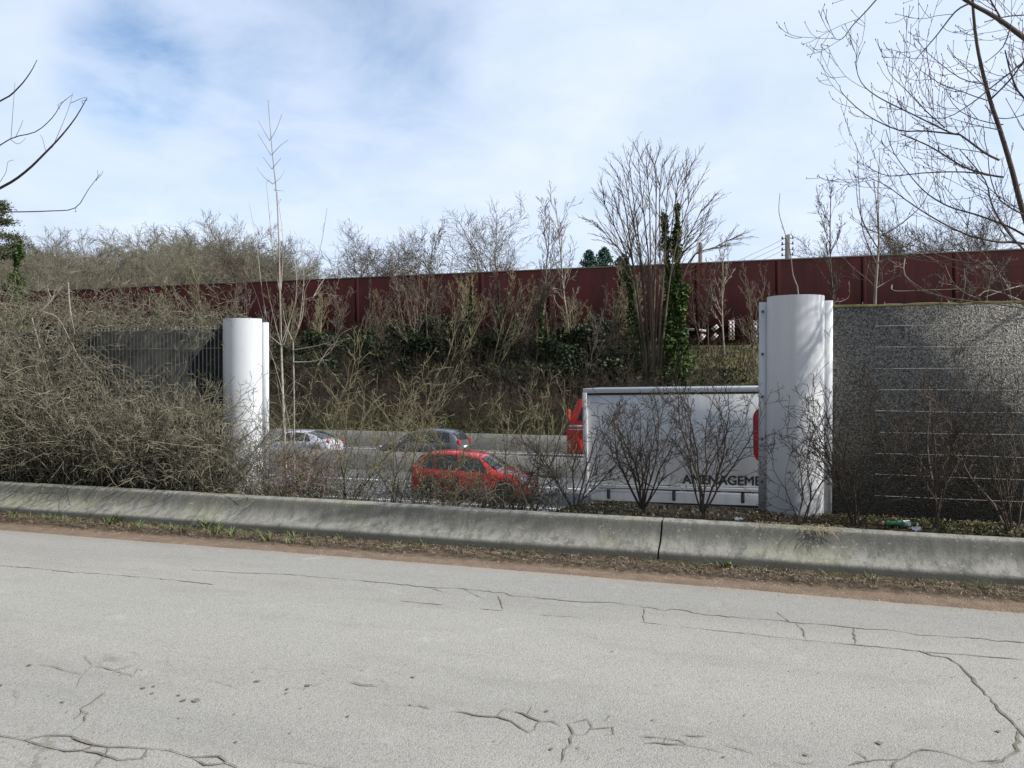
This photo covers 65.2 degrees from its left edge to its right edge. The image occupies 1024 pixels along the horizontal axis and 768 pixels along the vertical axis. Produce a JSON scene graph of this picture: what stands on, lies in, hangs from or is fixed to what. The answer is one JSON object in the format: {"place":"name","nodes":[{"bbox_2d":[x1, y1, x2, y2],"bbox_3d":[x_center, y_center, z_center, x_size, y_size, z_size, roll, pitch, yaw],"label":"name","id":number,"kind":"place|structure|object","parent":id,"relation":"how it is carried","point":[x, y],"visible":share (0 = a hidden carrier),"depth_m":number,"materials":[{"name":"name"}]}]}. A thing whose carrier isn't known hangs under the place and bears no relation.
{"place":"outdoors","nodes":[
{"label":"outdoors","id":0,"kind":"place"},
{"bbox_2d":[0,530,1023,767],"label":"road","id":1,"kind":"structure","parent":0,"point":[463,650],"depth_m":5.45,"materials":[{"name":"asphalt"}]},
{"bbox_2d":[0,518,1016,726],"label":"pebbles","id":2,"kind":"object","parent":1,"relation":"on","point":[590,576],"visible":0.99,"depth_m":7.93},
{"bbox_2d":[0,654,1021,764],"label":"road pock marks","id":3,"kind":"object","parent":1,"relation":"on","point":[551,748],"visible":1,"depth_m":4.88},
{"bbox_2d":[0,514,1023,612],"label":"dirt verge","id":4,"kind":"structure","parent":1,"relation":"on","point":[884,591],"depth_m":8.28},
{"bbox_2d":[4,509,1006,589],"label":"verge weeds","id":5,"kind":"object","parent":4,"relation":"on","point":[232,532],"visible":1,"depth_m":9.89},
{"bbox_2d":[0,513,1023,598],"bbox_3d":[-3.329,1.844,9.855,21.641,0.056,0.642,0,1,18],"label":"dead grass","id":6,"kind":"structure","parent":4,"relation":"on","point":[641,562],"depth_m":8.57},
{"bbox_2d":[0,566,1023,767],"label":"road cracks","id":7,"kind":"object","parent":1,"relation":"on","point":[1018,741],"visible":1,"depth_m":4.52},
{"bbox_2d":[0,344,1023,588],"bbox_3d":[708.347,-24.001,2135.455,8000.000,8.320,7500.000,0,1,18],"label":"terrain","id":8,"kind":"structure","parent":0,"point":[718,518],"depth_m":12.09,"materials":[{"name":"brown plant"}]},
{"bbox_2d":[0,238,30,331],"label":"ivy covered stump","id":9,"kind":"object","parent":8,"relation":"on","point":[18,253],"visible":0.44,"depth_m":75.23,"materials":[{"name":"green plant"}]},
{"bbox_2d":[0,198,33,262],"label":"pine tree","id":10,"kind":"object","parent":8,"relation":"on","point":[4,222],"visible":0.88,"depth_m":88.95,"materials":[{"name":"green plant"}]},
{"bbox_2d":[0,247,80,290],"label":"woodland tree","id":11,"kind":"object","parent":8,"relation":"on","point":[25,268],"visible":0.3,"depth_m":86.52,"materials":[{"name":"brown plant"}]},
{"bbox_2d":[0,60,102,212],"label":"overhanging tree","id":12,"kind":"object","parent":8,"relation":"on","point":[32,165],"visible":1,"depth_m":12.21,"materials":[{"name":"brown plant"}]},
{"bbox_2d":[21,259,97,290],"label":"woodland tree","id":13,"kind":"object","parent":8,"relation":"on","point":[50,277],"visible":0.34,"depth_m":83.60,"materials":[{"name":"brown plant"}]},
{"bbox_2d":[1,225,122,284],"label":"woodland tree","id":14,"kind":"object","parent":8,"relation":"on","point":[58,255],"visible":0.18,"depth_m":100.95,"materials":[{"name":"brown plant"}]},
{"bbox_2d":[28,243,120,288],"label":"woodland tree","id":15,"kind":"object","parent":8,"relation":"on","point":[66,265],"visible":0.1,"depth_m":100.84,"materials":[{"name":"brown plant"}]},
{"bbox_2d":[28,258,121,290],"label":"woodland tree","id":16,"kind":"object","parent":8,"relation":"on","point":[83,260],"visible":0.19,"depth_m":86.81,"materials":[{"name":"brown plant"}]},
{"bbox_2d":[42,238,151,289],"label":"woodland tree","id":17,"kind":"object","parent":8,"relation":"on","point":[102,253],"visible":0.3,"depth_m":96.14,"materials":[{"name":"brown plant"}]},
{"bbox_2d":[0,325,222,487],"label":"noise wall","id":18,"kind":"structure","parent":8,"relation":"on","point":[156,349],"depth_m":12.94,"materials":[{"name":"silver metal"}]},
{"bbox_2d":[222,318,268,493],"bbox_3d":[-4.138,0.330,12.366,0.808,2.662,0.569,0,1,18],"label":"wall end cover","id":19,"kind":"object","parent":18,"relation":"attached to","point":[246,344],"depth_m":12.12,"materials":[{"name":"metal"}]},
{"bbox_2d":[63,247,165,288],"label":"woodland tree","id":20,"kind":"object","parent":8,"relation":"on","point":[118,269],"visible":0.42,"depth_m":82.04,"materials":[{"name":"brown plant"}]},
{"bbox_2d":[68,223,165,287],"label":"woodland tree","id":21,"kind":"object","parent":8,"relation":"on","point":[104,243],"visible":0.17,"depth_m":116.97,"materials":[{"name":"brown plant"}]},
{"bbox_2d":[72,228,197,284],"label":"woodland tree","id":22,"kind":"object","parent":8,"relation":"on","point":[148,239],"visible":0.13,"depth_m":118.33,"materials":[{"name":"brown plant"}]},
{"bbox_2d":[92,221,186,286],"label":"woodland tree","id":23,"kind":"object","parent":8,"relation":"on","point":[140,259],"visible":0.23,"depth_m":98.30,"materials":[{"name":"brown plant"}]},
{"bbox_2d":[103,236,197,286],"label":"woodland tree","id":24,"kind":"object","parent":8,"relation":"on","point":[126,284],"visible":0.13,"depth_m":88.40,"materials":[{"name":"brown plant"}]},
{"bbox_2d":[0,252,310,495],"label":"bramble thicket","id":25,"kind":"object","parent":8,"relation":"on","point":[117,454],"visible":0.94,"depth_m":11.97,"materials":[{"name":"plant"}]},
{"bbox_2d":[0,337,237,487],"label":"clinging leaves","id":26,"kind":"object","parent":25,"relation":"attached to","point":[104,421],"visible":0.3,"depth_m":12.04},
{"bbox_2d":[102,229,211,284],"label":"woodland tree","id":27,"kind":"object","parent":8,"relation":"on","point":[192,245],"visible":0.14,"depth_m":98.73,"materials":[{"name":"brown plant"}]},
{"bbox_2d":[130,236,222,285],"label":"woodland tree","id":28,"kind":"object","parent":8,"relation":"on","point":[178,266],"visible":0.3,"depth_m":81.19,"materials":[{"name":"brown plant"}]},
{"bbox_2d":[141,244,215,285],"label":"woodland tree","id":29,"kind":"object","parent":8,"relation":"on","point":[175,275],"visible":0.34,"depth_m":81.79,"materials":[{"name":"brown plant"}]},
{"bbox_2d":[134,227,240,285],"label":"woodland tree","id":30,"kind":"object","parent":8,"relation":"on","point":[167,251],"visible":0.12,"depth_m":96.30,"materials":[{"name":"brown plant"}]},
{"bbox_2d":[182,247,210,327],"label":"bare tree","id":31,"kind":"object","parent":8,"relation":"on","point":[198,279],"visible":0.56,"depth_m":67.22,"materials":[{"name":"brown plant"}]},
{"bbox_2d":[159,208,257,278],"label":"woodland tree","id":32,"kind":"object","parent":8,"relation":"on","point":[205,222],"visible":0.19,"depth_m":110.80,"materials":[{"name":"brown plant"}]},
{"bbox_2d":[164,219,262,282],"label":"woodland tree","id":33,"kind":"object","parent":8,"relation":"on","point":[213,250],"visible":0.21,"depth_m":96.56,"materials":[{"name":"brown plant"}]},
{"bbox_2d":[192,249,263,283],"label":"woodland tree","id":34,"kind":"object","parent":8,"relation":"on","point":[218,270],"visible":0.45,"depth_m":80.75,"materials":[{"name":"brown plant"}]},
{"bbox_2d":[196,224,319,282],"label":"bare tree","id":35,"kind":"object","parent":8,"relation":"on","point":[238,263],"visible":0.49,"depth_m":84.12,"materials":[{"name":"brown plant"}]},
{"bbox_2d":[244,102,305,496],"bbox_3d":[-3.737,-1.278,12.730,0.782,6.396,1.157,0,1,-36],"label":"bare sapling","id":36,"kind":"object","parent":8,"relation":"on","point":[280,343],"visible":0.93,"depth_m":12.64,"materials":[{"name":"brown plant"}]},
{"bbox_2d":[274,267,305,336],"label":"bare sapling","id":37,"kind":"object","parent":8,"relation":"on","point":[296,289],"visible":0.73,"depth_m":67.65,"materials":[{"name":"brown plant"}]},
{"bbox_2d":[281,300,301,354],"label":"bare sapling","id":38,"kind":"object","parent":8,"relation":"on","point":[293,325],"visible":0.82,"depth_m":60.98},
{"bbox_2d":[263,437,347,498],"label":"russet bush","id":39,"kind":"object","parent":8,"relation":"on","point":[301,478],"visible":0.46,"depth_m":11.66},
{"bbox_2d":[278,210,350,483],"bbox_3d":[-3.166,-0.373,12.918,1.293,4.716,0.657,0,1,37],"label":"bare sapling","id":40,"kind":"object","parent":8,"relation":"on","point":[293,349],"visible":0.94,"depth_m":12.94,"materials":[{"name":"brown plant"}]},
{"bbox_2d":[309,288,332,357],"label":"bare sapling","id":41,"kind":"object","parent":8,"relation":"on","point":[318,309],"visible":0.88,"depth_m":62.21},
{"bbox_2d":[0,481,662,558],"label":"concrete barrier","id":42,"kind":"object","parent":8,"relation":"on","point":[616,535],"visible":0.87,"depth_m":9.78,"materials":[{"name":"concrete"}]},
{"bbox_2d":[306,217,415,277],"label":"bare tree","id":43,"kind":"object","parent":8,"relation":"on","point":[353,260],"visible":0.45,"depth_m":87.44,"materials":[{"name":"brown plant"}]},
{"bbox_2d":[148,356,591,511],"bbox_3d":[-2.027,1.058,11.166,6.270,2.877,3.846,0,1,18],"label":"scrub","id":44,"kind":"object","parent":8,"relation":"on","point":[328,492],"visible":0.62,"depth_m":11.02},
{"bbox_2d":[326,242,421,277],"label":"bare tree","id":45,"kind":"object","parent":8,"relation":"on","point":[376,265],"visible":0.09,"depth_m":86.94,"materials":[{"name":"brown plant"}]},
{"bbox_2d":[287,318,465,499],"bbox_3d":[-1.931,0.515,10.969,1.945,2.944,2.375,1,1,44],"label":"bare bush","id":46,"kind":"object","parent":8,"relation":"on","point":[346,435],"visible":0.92,"depth_m":11.16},
{"bbox_2d":[363,272,396,336],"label":"bare sapling","id":47,"kind":"object","parent":8,"relation":"on","point":[368,317],"visible":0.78,"depth_m":62.21,"materials":[{"name":"brown plant"}]},
{"bbox_2d":[336,220,436,276],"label":"bare tree","id":48,"kind":"object","parent":8,"relation":"on","point":[411,251],"visible":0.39,"depth_m":89.20,"materials":[{"name":"brown plant"}]},
{"bbox_2d":[387,257,429,356],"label":"bare sapling","id":49,"kind":"object","parent":8,"relation":"on","point":[398,299],"visible":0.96,"depth_m":57.02,"materials":[{"name":"brown plant"}]},
{"bbox_2d":[351,231,474,275],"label":"bare tree","id":50,"kind":"object","parent":8,"relation":"on","point":[398,268],"visible":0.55,"depth_m":75.91,"materials":[{"name":"brown plant"}]},
{"bbox_2d":[400,217,449,338],"bbox_3d":[-6.451,-6.980,59.298,3.209,10.854,2.649,0,1,18],"label":"bare tree","id":51,"kind":"object","parent":8,"relation":"on","point":[429,264],"visible":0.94,"depth_m":59.49,"materials":[{"name":"brown plant"}]},
{"bbox_2d":[352,347,511,505],"bbox_3d":[-1.413,0.757,11.263,2.349,2.587,2.139,1,1,43],"label":"bare bush","id":52,"kind":"object","parent":8,"relation":"on","point":[410,442],"visible":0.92,"depth_m":11.16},
{"bbox_2d":[327,399,540,506],"bbox_3d":[-1.190,1.147,11.335,3.334,1.877,1.509,0,1,26],"label":"bare bush","id":53,"kind":"object","parent":8,"relation":"on","point":[443,460],"visible":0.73,"depth_m":11.18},
{"bbox_2d":[427,267,469,369],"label":"bare sapling","id":54,"kind":"object","parent":8,"relation":"on","point":[439,324],"visible":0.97,"depth_m":54.46,"materials":[{"name":"brown plant"}]},
{"bbox_2d":[345,445,582,457],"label":"motorway far carriageway","id":55,"kind":"structure","parent":8,"relation":"on","point":[487,451],"depth_m":42.42,"materials":[{"name":"asphalt"}]},
{"bbox_2d":[269,429,343,449],"bbox_3d":[-10.579,2.957,39.577,4.324,1.416,2.060,0,1,18],"label":"silver saloon car","id":56,"kind":"object","parent":55,"relation":"on","point":[328,444],"visible":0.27,"depth_m":38.74,"materials":[{"name":"grey paint"}]},
{"bbox_2d":[269,428,566,451],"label":"motorway barrier","id":57,"kind":"object","parent":55,"relation":"on","point":[483,444],"visible":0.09,"depth_m":44.18,"materials":[{"name":"concrete"}]},
{"bbox_2d":[378,428,470,452],"bbox_3d":[-4.119,2.866,37.433,4.226,1.646,2.060,0,1,18],"label":"dark estate car","id":58,"kind":"object","parent":55,"relation":"on","point":[453,433],"visible":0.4,"depth_m":36.55,"materials":[{"name":"grey paint"}]},
{"bbox_2d":[567,399,582,454],"bbox_3d":[8.723,2.129,37.379,12.140,3.120,2.800,0,1,18],"label":"red cab lorry","id":59,"kind":"object","parent":55,"relation":"on","point":[579,412],"visible":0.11,"depth_m":37.98,"materials":[{"name":"red paint"}]},
{"bbox_2d":[443,279,493,371],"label":"bare sapling","id":60,"kind":"object","parent":8,"relation":"on","point":[464,327],"visible":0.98,"depth_m":53.70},
{"bbox_2d":[461,262,491,352],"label":"bare tree","id":61,"kind":"object","parent":8,"relation":"on","point":[470,297],"visible":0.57,"depth_m":56.78,"materials":[{"name":"brown plant"}]},
{"bbox_2d":[405,445,577,511],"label":"bush","id":62,"kind":"object","parent":8,"relation":"on","point":[506,495],"visible":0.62,"depth_m":10.48,"materials":[{"name":"plant"}]},
{"bbox_2d":[483,264,512,368],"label":"bare tree","id":63,"kind":"object","parent":8,"relation":"on","point":[498,289],"visible":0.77,"depth_m":54.89,"materials":[{"name":"brown plant"}]},
{"bbox_2d":[417,192,580,271],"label":"bare tree","id":64,"kind":"object","parent":8,"relation":"on","point":[497,265],"visible":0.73,"depth_m":74.41,"materials":[{"name":"brown plant"}]},
{"bbox_2d":[269,466,732,511],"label":"road","id":65,"kind":"structure","parent":8,"relation":"on","point":[535,504],"depth_m":28.40,"materials":[{"name":"asphalt"}]},
{"bbox_2d":[269,447,583,478],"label":"motorway barrier","id":66,"kind":"object","parent":65,"relation":"on","point":[522,463],"visible":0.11,"depth_m":34.38,"materials":[{"name":"concrete"}]},
{"bbox_2d":[411,449,538,501],"bbox_3d":[-1.224,3.006,26.781,4.128,1.585,2.060,0,1,18],"label":"red hatchback","id":67,"kind":"object","parent":65,"relation":"on","point":[485,455],"visible":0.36,"depth_m":26.21,"materials":[{"name":"red paint"}]},
{"bbox_2d":[582,386,758,508],"bbox_3d":[10.505,1.865,23.325,16.700,3.680,2.550,-1,0,18],"label":"white semi trailer lorry","id":68,"kind":"object","parent":65,"relation":"on","point":[732,493],"visible":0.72,"depth_m":23.89,"materials":[{"name":"silver metal"}]},
{"bbox_2d":[269,313,751,400],"bbox_3d":[-12.242,-2.182,58.981,57.489,6.514,10.996,0,1,18],"label":"ivy and bramble cover","id":69,"kind":"object","parent":8,"relation":"on","point":[570,348],"visible":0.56,"depth_m":55.25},
{"bbox_2d":[0,248,1023,345],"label":"red boundary wall","id":70,"kind":"structure","parent":8,"relation":"on","point":[588,282],"depth_m":60.44,"materials":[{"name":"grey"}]},
{"bbox_2d":[265,308,758,435],"bbox_3d":[-20.216,-1.572,60.091,76.106,9.479,20.083,0,1,18],"label":"bank brushwood","id":71,"kind":"object","parent":8,"relation":"on","point":[453,402],"visible":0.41,"depth_m":50.81,"materials":[{"name":"brown plant"}]},
{"bbox_2d":[269,341,758,435],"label":"bank grass","id":72,"kind":"structure","parent":8,"relation":"on","point":[524,408],"depth_m":50.95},
{"bbox_2d":[493,268,542,372],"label":"bare sapling","id":73,"kind":"object","parent":8,"relation":"on","point":[510,298],"visible":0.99,"depth_m":54.27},
{"bbox_2d":[524,262,561,353],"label":"bare sapling","id":74,"kind":"object","parent":8,"relation":"on","point":[533,318],"visible":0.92,"depth_m":55.30,"materials":[{"name":"brown plant"}]},
{"bbox_2d":[485,359,612,510],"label":"bare bush","id":75,"kind":"object","parent":8,"relation":"on","point":[539,447],"visible":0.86,"depth_m":10.70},
{"bbox_2d":[530,197,578,351],"bbox_3d":[2.460,-6.643,54.377,3.312,12.555,4.234,0,1,18],"label":"bare tree","id":76,"kind":"object","parent":8,"relation":"on","point":[544,297],"visible":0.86,"depth_m":55.09,"materials":[{"name":"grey plant"}]},
{"bbox_2d":[537,181,583,331],"bbox_3d":[3.316,-7.752,56.307,2.916,12.744,4.115,0,1,-34],"label":"bare tree","id":77,"kind":"object","parent":8,"relation":"on","point":[561,274],"visible":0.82,"depth_m":56.41,"materials":[{"name":"brown plant"}]},
{"bbox_2d":[501,398,641,508],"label":"bare bush","id":78,"kind":"object","parent":8,"relation":"on","point":[579,501],"visible":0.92,"depth_m":10.20,"materials":[{"name":"brown plant"}]},
{"bbox_2d":[135,482,1023,537],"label":"leaf litter","id":79,"kind":"object","parent":8,"relation":"on","point":[713,508],"visible":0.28,"depth_m":9.40,"materials":[{"name":"brown plant"}]},
{"bbox_2d":[579,249,599,266],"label":"conifer","id":80,"kind":"object","parent":8,"relation":"on","point":[589,259],"visible":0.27,"depth_m":85.33,"materials":[{"name":"green plant"}]},
{"bbox_2d":[584,285,618,374],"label":"bare sapling","id":81,"kind":"object","parent":8,"relation":"on","point":[600,321],"visible":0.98,"depth_m":50.32,"materials":[{"name":"brown plant"}]},
{"bbox_2d":[594,246,615,266],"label":"conifer","id":82,"kind":"object","parent":8,"relation":"on","point":[604,258],"visible":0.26,"depth_m":86.74,"materials":[{"name":"green plant"}]},
{"bbox_2d":[608,265,641,336],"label":"bare sapling","id":83,"kind":"object","parent":8,"relation":"on","point":[619,290],"visible":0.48,"depth_m":57.83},
{"bbox_2d":[585,370,720,512],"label":"bare bush","id":84,"kind":"object","parent":8,"relation":"on","point":[641,504],"visible":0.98,"depth_m":9.67,"materials":[{"name":"brown plant"}]},
{"bbox_2d":[579,134,757,385],"bbox_3d":[9.500,-7.165,50.532,11.693,17.555,4.096,0,1,18],"label":"ivy clad tree","id":85,"kind":"object","parent":8,"relation":"on","point":[675,289],"visible":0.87,"depth_m":50.15,"materials":[{"name":"brown plant"}]},
{"bbox_2d":[687,271,714,349],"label":"bare sapling","id":86,"kind":"object","parent":8,"relation":"on","point":[694,320],"visible":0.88,"depth_m":56.08,"materials":[{"name":"brown plant"}]},
{"bbox_2d":[693,258,717,352],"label":"bare sapling","id":87,"kind":"object","parent":8,"relation":"on","point":[702,308],"visible":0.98,"depth_m":55.01,"materials":[{"name":"brown plant"}]},
{"bbox_2d":[648,347,787,517],"bbox_3d":[2.396,0.590,9.349,1.559,2.052,1.368,0,1,-1],"label":"bare bush","id":88,"kind":"object","parent":8,"relation":"on","point":[702,508],"visible":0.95,"depth_m":9.36,"materials":[{"name":"brown plant"}]},
{"bbox_2d":[703,233,734,357],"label":"bare tree","id":89,"kind":"object","parent":8,"relation":"on","point":[721,294],"visible":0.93,"depth_m":54.50,"materials":[{"name":"brown plant"}]},
{"bbox_2d":[732,259,769,373],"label":"bare sapling","id":90,"kind":"object","parent":8,"relation":"on","point":[748,307],"visible":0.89,"depth_m":50.08,"materials":[{"name":"brown plant"}]},
{"bbox_2d":[555,500,1023,537],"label":"ground ivy","id":91,"kind":"object","parent":8,"relation":"on","point":[926,524],"visible":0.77,"depth_m":8.93,"materials":[{"name":"green plant"}]},
{"bbox_2d":[754,362,874,524],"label":"bare bush","id":92,"kind":"object","parent":8,"relation":"on","point":[810,486],"visible":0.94,"depth_m":8.84,"materials":[{"name":"brown plant"}]},
{"bbox_2d":[804,176,849,304],"bbox_3d":[21.240,-8.145,53.711,2.789,12.053,3.126,0,1,29],"label":"bare tree","id":93,"kind":"object","parent":8,"relation":"on","point":[833,290],"visible":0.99,"depth_m":53.43,"materials":[{"name":"brown plant"}]},
{"bbox_2d":[788,233,890,257],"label":"bare tree","id":94,"kind":"object","parent":8,"relation":"on","point":[854,248],"visible":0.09,"depth_m":70.35,"materials":[{"name":"brown plant"}]},
{"bbox_2d":[659,518,1023,584],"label":"concrete barrier","id":95,"kind":"object","parent":8,"relation":"on","point":[968,558],"visible":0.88,"depth_m":8.03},
{"bbox_2d":[776,376,1005,525],"bbox_3d":[4.070,0.771,8.935,2.288,1.713,1.714,0,1,6],"label":"bare bush","id":96,"kind":"object","parent":8,"relation":"on","point":[836,479],"visible":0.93,"depth_m":8.91,"materials":[{"name":"brown plant"}]},
{"bbox_2d":[829,122,959,303],"bbox_3d":[5.203,-0.962,10.957,1.625,5.668,1.559,0,1,18],"label":"bare sapling","id":97,"kind":"object","parent":8,"relation":"on","point":[877,262],"visible":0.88,"depth_m":10.95,"materials":[{"name":"brown plant"}]},
{"bbox_2d":[776,0,1023,326],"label":"overhanging tree","id":98,"kind":"object","parent":8,"relation":"on","point":[999,19],"visible":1,"depth_m":7.77,"materials":[{"name":"brown plant"}]},
{"bbox_2d":[854,201,953,254],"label":"bare tree","id":99,"kind":"object","parent":8,"relation":"on","point":[901,248],"visible":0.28,"depth_m":69.78,"materials":[{"name":"brown plant"}]},
{"bbox_2d":[822,319,1020,528],"bbox_3d":[4.651,0.460,8.948,1.817,2.306,1.998,0,1,-27],"label":"bare bush","id":100,"kind":"object","parent":8,"relation":"on","point":[936,509],"visible":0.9,"depth_m":8.75,"materials":[{"name":"brown plant"}]},
{"bbox_2d":[832,300,1023,524],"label":"noise wall","id":101,"kind":"structure","parent":8,"relation":"on","point":[887,338],"depth_m":9.40,"materials":[{"name":"grey concrete"}]},
{"bbox_2d":[758,294,832,516],"bbox_3d":[3.479,0.308,9.832,0.858,2.762,0.583,0,1,18],"label":"wall end cover","id":102,"kind":"object","parent":101,"relation":"attached to","point":[795,344],"depth_m":9.62,"materials":[{"name":"metal"}]},
{"bbox_2d":[833,246,1023,304],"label":"bare bush","id":103,"kind":"object","parent":8,"relation":"on","point":[978,266],"visible":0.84,"depth_m":9.60,"materials":[{"name":"brown plant"}]},
{"bbox_2d":[883,216,1008,253],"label":"bare tree","id":104,"kind":"object","parent":8,"relation":"on","point":[949,245],"visible":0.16,"depth_m":73.91,"materials":[{"name":"brown plant"}]},
{"bbox_2d":[888,181,1023,251],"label":"bare tree","id":105,"kind":"object","parent":8,"relation":"on","point":[985,226],"visible":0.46,"depth_m":70.31,"materials":[{"name":"brown plant"}]},
{"bbox_2d":[939,366,1023,532],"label":"bare bush","id":106,"kind":"object","parent":8,"relation":"on","point":[1000,493],"visible":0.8,"depth_m":8.54,"materials":[{"name":"brown plant"}]},
{"bbox_2d":[0,0,1023,278],"label":"sky","id":107,"kind":"structure","parent":0,"point":[405,114],"materials":[{"name":"blue"}]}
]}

